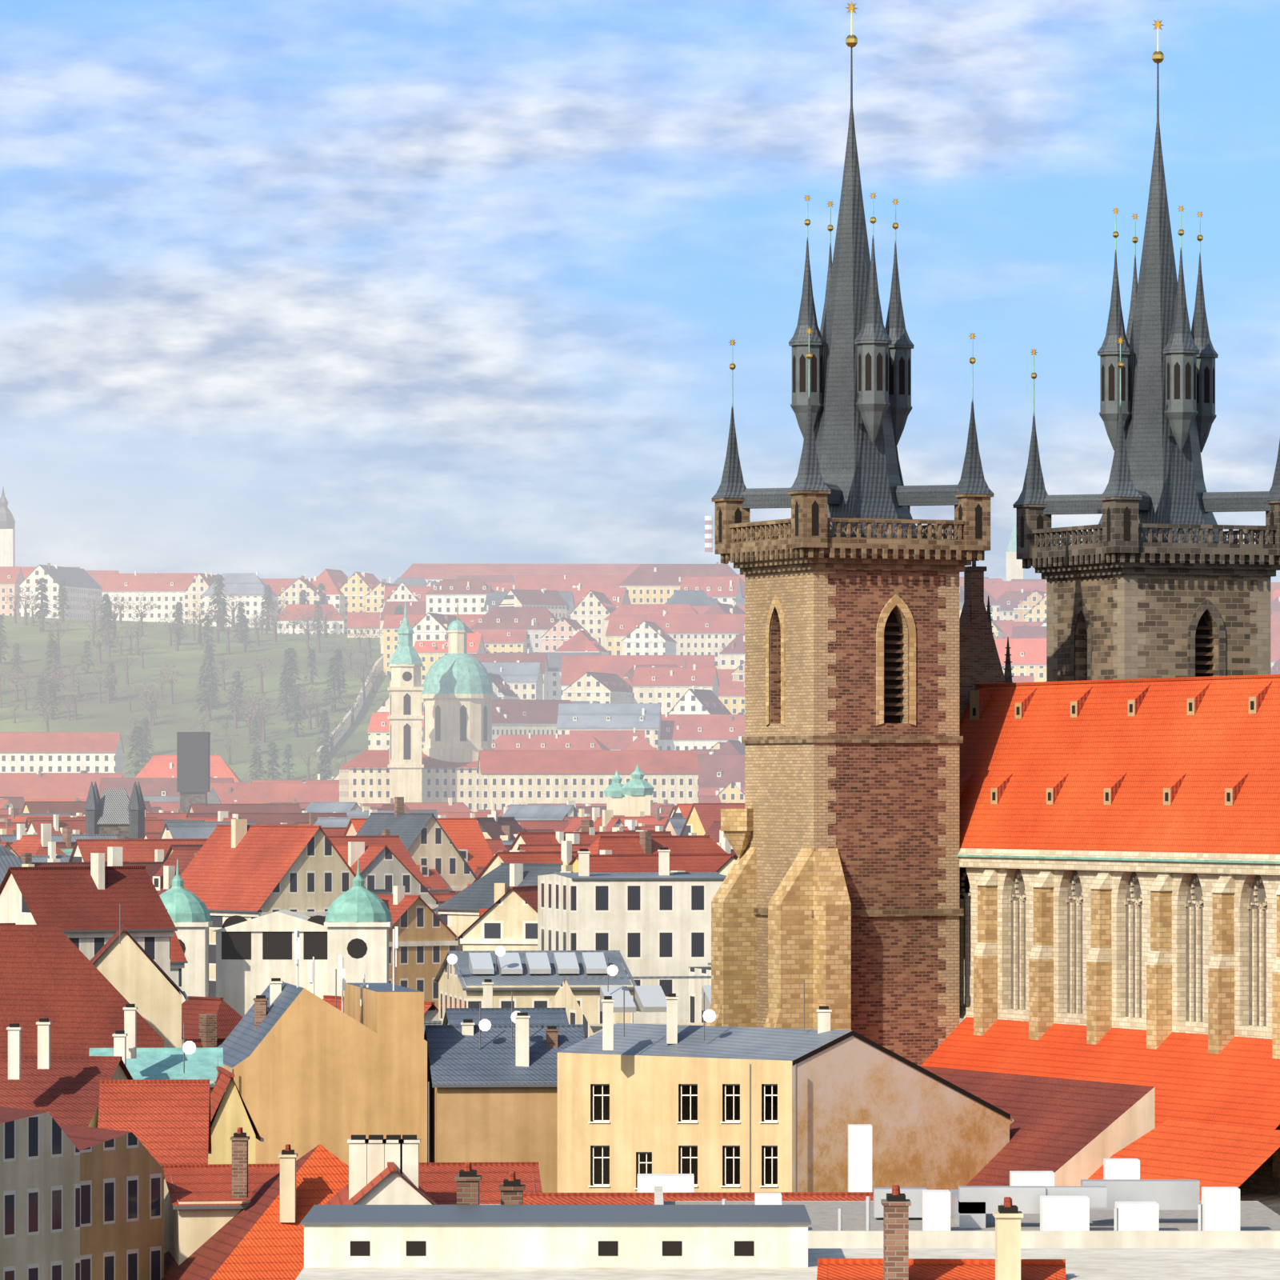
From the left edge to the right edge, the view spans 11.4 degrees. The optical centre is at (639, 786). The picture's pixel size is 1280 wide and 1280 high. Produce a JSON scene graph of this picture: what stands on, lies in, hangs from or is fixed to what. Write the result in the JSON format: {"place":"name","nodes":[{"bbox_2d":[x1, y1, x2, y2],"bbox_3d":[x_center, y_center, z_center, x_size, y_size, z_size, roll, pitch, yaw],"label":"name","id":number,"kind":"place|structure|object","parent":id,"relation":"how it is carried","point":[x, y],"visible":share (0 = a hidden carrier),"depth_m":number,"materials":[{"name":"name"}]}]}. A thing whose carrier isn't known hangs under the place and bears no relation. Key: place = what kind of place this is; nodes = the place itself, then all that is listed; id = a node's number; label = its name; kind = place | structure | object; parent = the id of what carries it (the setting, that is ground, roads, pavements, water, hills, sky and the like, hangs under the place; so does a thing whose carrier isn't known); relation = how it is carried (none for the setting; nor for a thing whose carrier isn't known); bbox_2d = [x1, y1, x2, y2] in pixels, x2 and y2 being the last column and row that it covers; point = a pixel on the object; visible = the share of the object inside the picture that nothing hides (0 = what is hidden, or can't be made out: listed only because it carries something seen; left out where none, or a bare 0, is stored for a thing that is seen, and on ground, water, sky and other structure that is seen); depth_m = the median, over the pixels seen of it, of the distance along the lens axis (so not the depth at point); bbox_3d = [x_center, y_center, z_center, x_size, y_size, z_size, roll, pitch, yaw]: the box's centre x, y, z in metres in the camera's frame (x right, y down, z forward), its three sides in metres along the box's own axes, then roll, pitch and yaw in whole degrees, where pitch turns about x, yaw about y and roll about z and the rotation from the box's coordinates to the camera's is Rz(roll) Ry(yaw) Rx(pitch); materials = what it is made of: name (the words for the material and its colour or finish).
{"place":"outdoors","nodes":[
{"label":"outdoors","id":0,"kind":"place"},
{"bbox_2d":[0,615,390,782],"bbox_3d":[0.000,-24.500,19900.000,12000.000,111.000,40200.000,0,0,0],"label":"hillside","id":1,"kind":"structure","parent":0,"point":[114,715],"depth_m":2403.86,"materials":[{"name":"green plant"}]},
{"bbox_2d":[316,655,383,765],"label":"hill wall","id":2,"kind":"structure","parent":1,"relation":"on","point":[346,718],"depth_m":2331.11,"materials":[{"name":"beige stone"}]},
{"bbox_2d":[0,573,743,782],"bbox_3d":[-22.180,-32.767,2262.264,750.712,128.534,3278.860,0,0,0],"label":"hill trees","id":3,"kind":"object","parent":1,"relation":"on","point":[142,746],"visible":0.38,"depth_m":2367.16,"materials":[{"name":"green plant"}]},
{"bbox_2d":[921,558,1279,1215],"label":"church nave","id":4,"kind":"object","parent":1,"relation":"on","point":[1166,778],"visible":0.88,"depth_m":380.66,"materials":[{"name":"orange tile"}]},
{"bbox_2d":[965,867,1279,1194],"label":"church wall","id":5,"kind":"structure","parent":4,"relation":"attached to","point":[1260,1178],"depth_m":378.32,"materials":[{"name":"stone"}]},
{"bbox_2d":[0,795,731,834],"bbox_3d":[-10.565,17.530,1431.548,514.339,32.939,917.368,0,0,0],"label":"riverside city","id":6,"kind":"object","parent":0,"point":[14,811],"visible":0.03,"depth_m":1290.56,"materials":[{"name":"red paint"}]},
{"bbox_2d":[337,601,495,811],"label":"domed church","id":7,"kind":"structure","parent":0,"point":[457,696],"depth_m":1785.52,"materials":[{"name":"beige paint"}]},
{"bbox_2d":[0,796,970,1047],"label":"houses","id":8,"kind":"structure","parent":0,"point":[440,886],"depth_m":606.13,"materials":[{"name":"red paint"}]},
{"bbox_2d":[0,487,1023,1016],"bbox_3d":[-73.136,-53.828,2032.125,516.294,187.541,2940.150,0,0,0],"label":"buildings","id":9,"kind":"structure","parent":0,"point":[254,956],"depth_m":1446.51,"materials":[{"name":"cream plaster"},{"name":"green copper"},{"name":"dark stone"}]},
{"bbox_2d":[0,872,1279,1279],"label":"houses","id":10,"kind":"structure","parent":0,"point":[118,1128],"depth_m":353.95,"materials":[{"name":"beige paint"}]},
{"bbox_2d":[119,847,831,1191],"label":"roof clutter","id":11,"kind":"object","parent":10,"relation":"on","point":[262,1007],"visible":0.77,"depth_m":383.77,"materials":[{"name":"brick"}]},
{"bbox_2d":[588,1084,778,1189],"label":"windows","id":12,"kind":"structure","parent":10,"relation":"attached to","point":[690,1121],"depth_m":356.62,"materials":[{"name":"white"}]},
{"bbox_2d":[0,562,1279,803],"bbox_3d":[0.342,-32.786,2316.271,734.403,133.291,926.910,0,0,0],"label":"hillside houses","id":13,"kind":"structure","parent":0,"point":[634,662],"depth_m":2352.28,"materials":[{"name":"red paint"}]},
{"bbox_2d":[0,0,1279,583],"label":"sky","id":14,"kind":"structure","parent":0,"point":[289,289],"materials":[{"name":"blue"}]},
{"bbox_2d":[230,1127,1066,1279],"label":"chimneys","id":15,"kind":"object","parent":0,"point":[895,1262],"depth_m":196.38,"materials":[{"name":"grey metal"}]},
{"bbox_2d":[744,569,959,1065],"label":"church tower","id":16,"kind":"structure","parent":0,"point":[883,818],"depth_m":396.05,"materials":[{"name":"stone"}]},
{"bbox_2d":[704,808,851,1030],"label":"buttresses","id":17,"kind":"structure","parent":16,"relation":"attached to","point":[814,952],"depth_m":393.16,"materials":[{"name":"beige stone"}]},
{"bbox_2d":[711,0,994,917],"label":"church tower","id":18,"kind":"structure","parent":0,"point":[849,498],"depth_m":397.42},
{"bbox_2d":[919,1065,1279,1200],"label":"lower roof","id":19,"kind":"structure","parent":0,"point":[1056,1124],"depth_m":356.18,"materials":[{"name":"tile"}]},
{"bbox_2d":[1012,17,1279,680],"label":"tyn tower","id":20,"kind":"structure","parent":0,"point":[1155,504],"depth_m":406.54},
{"bbox_2d":[1046,574,1270,681],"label":"tower wall","id":21,"kind":"structure","parent":0,"point":[1140,623],"depth_m":404.76,"materials":[{"name":"stone"}]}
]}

